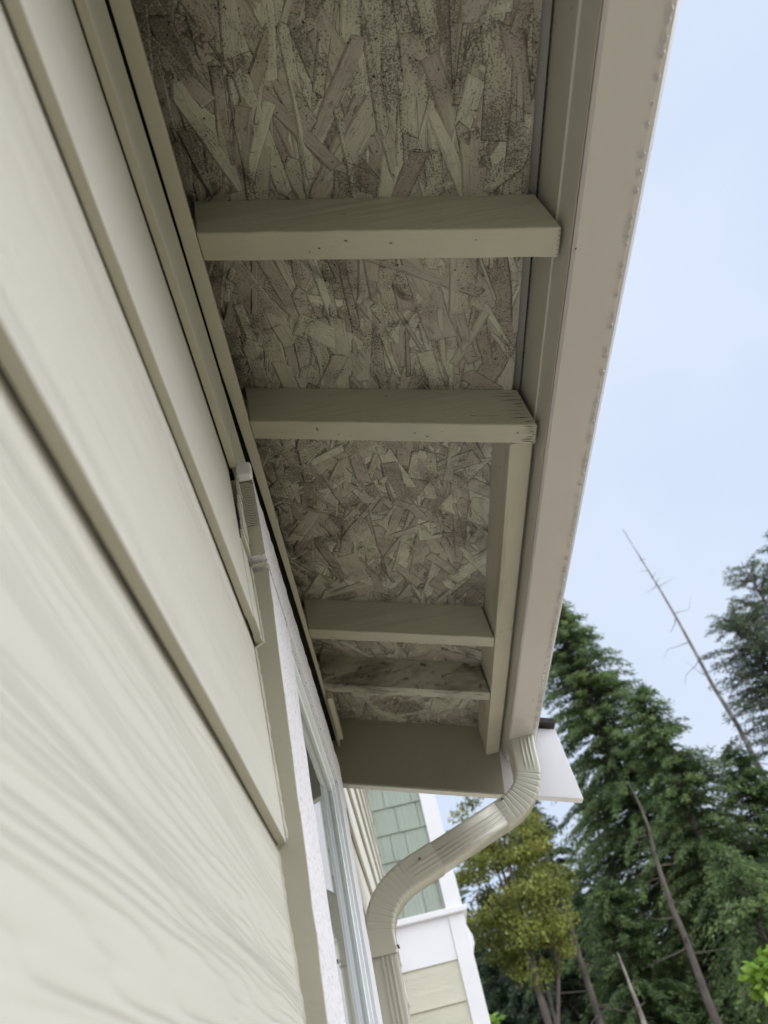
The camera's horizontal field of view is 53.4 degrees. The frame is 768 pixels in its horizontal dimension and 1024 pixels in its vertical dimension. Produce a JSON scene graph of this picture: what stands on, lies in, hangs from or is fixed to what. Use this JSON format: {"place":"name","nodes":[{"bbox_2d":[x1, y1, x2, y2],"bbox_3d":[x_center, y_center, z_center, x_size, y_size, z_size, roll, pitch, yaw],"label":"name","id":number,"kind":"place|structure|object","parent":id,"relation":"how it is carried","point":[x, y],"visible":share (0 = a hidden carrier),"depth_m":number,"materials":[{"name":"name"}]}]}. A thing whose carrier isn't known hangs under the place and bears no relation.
{"place":"outdoors","nodes":[
{"label":"outdoors","id":0,"kind":"place"},
{"bbox_2d":[489,1012,505,1023],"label":"shrub","id":1,"kind":"object","parent":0,"point":[493,1020],"visible":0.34,"depth_m":7.63,"materials":[{"name":"green plant"}]},
{"bbox_2d":[369,0,767,993],"label":"sky","id":2,"kind":"structure","parent":0,"point":[678,464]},
{"bbox_2d":[738,944,767,1006],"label":"young maple","id":3,"kind":"object","parent":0,"point":[757,972],"visible":1,"depth_m":7.07,"materials":[{"name":"green plant"}]},
{"label":"ground","id":4,"kind":"structure","parent":0,"visible":0},
{"bbox_2d":[0,0,680,1023],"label":"house","id":5,"kind":"structure","parent":4,"relation":"on","point":[308,316],"depth_m":0.83,"materials":[{"name":"beige wood"}]},
{"bbox_2d":[231,462,382,1023],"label":"window","id":6,"kind":"structure","parent":5,"relation":"in","point":[335,975],"depth_m":0.91,"materials":[{"name":"beige paint"}]},
{"bbox_2d":[446,796,582,1023],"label":"maple","id":7,"kind":"object","parent":4,"relation":"on","point":[526,934],"visible":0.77,"depth_m":17.47,"materials":[{"name":"green plant"}]},
{"bbox_2d":[473,893,573,1023],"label":"conifer","id":8,"kind":"object","parent":4,"relation":"on","point":[514,1008],"visible":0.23,"depth_m":28.49,"materials":[{"name":"green plant"}]},
{"bbox_2d":[498,835,620,1023],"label":"conifer","id":9,"kind":"object","parent":4,"relation":"on","point":[570,1015],"visible":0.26,"depth_m":25.74,"materials":[{"name":"green plant"}]},
{"bbox_2d":[526,800,625,1023],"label":"conifer","id":10,"kind":"object","parent":4,"relation":"on","point":[560,860],"visible":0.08,"depth_m":29.91,"materials":[{"name":"green plant"}]},
{"bbox_2d":[533,851,652,1023],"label":"dead tree","id":11,"kind":"object","parent":4,"relation":"on","point":[594,1004],"visible":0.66,"depth_m":18.22,"materials":[{"name":"wood"}]},
{"bbox_2d":[459,830,767,1023],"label":"wood","id":12,"kind":"object","parent":4,"relation":"on","point":[479,965],"depth_m":33.64,"materials":[{"name":"green plant"}]},
{"bbox_2d":[617,952,646,1023],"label":"dead tree","id":13,"kind":"object","parent":4,"relation":"on","point":[640,1012],"visible":1,"depth_m":15.43,"materials":[{"name":"wood"}]},
{"bbox_2d":[575,777,717,969],"bbox_3d":[9.776,15.929,28.926,5.701,12.673,5.154,7,-44,-24],"label":"conifer","id":14,"kind":"object","parent":4,"relation":"on","point":[588,839],"visible":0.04,"depth_m":30.56,"materials":[{"name":"green plant"}]},
{"bbox_2d":[579,873,717,1023],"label":"conifer","id":15,"kind":"object","parent":4,"relation":"on","point":[620,925],"visible":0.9,"depth_m":19.86,"materials":[{"name":"green plant"}]},
{"bbox_2d":[542,599,767,1023],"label":"conifer","id":16,"kind":"object","parent":4,"relation":"on","point":[586,688],"visible":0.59,"depth_m":24.92,"materials":[{"name":"green plant"}]},
{"bbox_2d":[627,781,732,1023],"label":"dead tree","id":17,"kind":"object","parent":4,"relation":"on","point":[709,1004],"visible":0.96,"depth_m":16.53,"materials":[{"name":"wood"}]},
{"bbox_2d":[620,681,767,1023],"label":"conifer","id":18,"kind":"object","parent":4,"relation":"on","point":[684,771],"visible":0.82,"depth_m":20.99,"materials":[{"name":"green plant"}]},
{"bbox_2d":[623,530,767,783],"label":"dead tree","id":19,"kind":"object","parent":4,"relation":"on","point":[728,710],"visible":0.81,"depth_m":25.10,"materials":[{"name":"wood"}]},
{"bbox_2d":[697,849,767,1023],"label":"conifer","id":20,"kind":"object","parent":4,"relation":"on","point":[748,908],"visible":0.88,"depth_m":13.78,"materials":[{"name":"green plant"}]},
{"bbox_2d":[700,595,767,836],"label":"hemlock","id":21,"kind":"object","parent":4,"relation":"on","point":[738,625],"visible":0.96,"depth_m":24.31,"materials":[{"name":"green plant"}]},
{"bbox_2d":[713,742,767,1019],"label":"conifer","id":22,"kind":"object","parent":4,"relation":"on","point":[746,774],"visible":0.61,"depth_m":21.80,"materials":[{"name":"green plant"}]},
{"bbox_2d":[721,549,767,757],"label":"hemlock","id":23,"kind":"object","parent":4,"relation":"on","point":[754,578],"visible":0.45,"depth_m":27.63,"materials":[{"name":"green plant"}]},
{"bbox_2d":[757,531,767,596],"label":"hemlock","id":24,"kind":"object","parent":4,"relation":"on","point":[763,551],"visible":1,"depth_m":26.64,"materials":[{"name":"green plant"}]}
]}

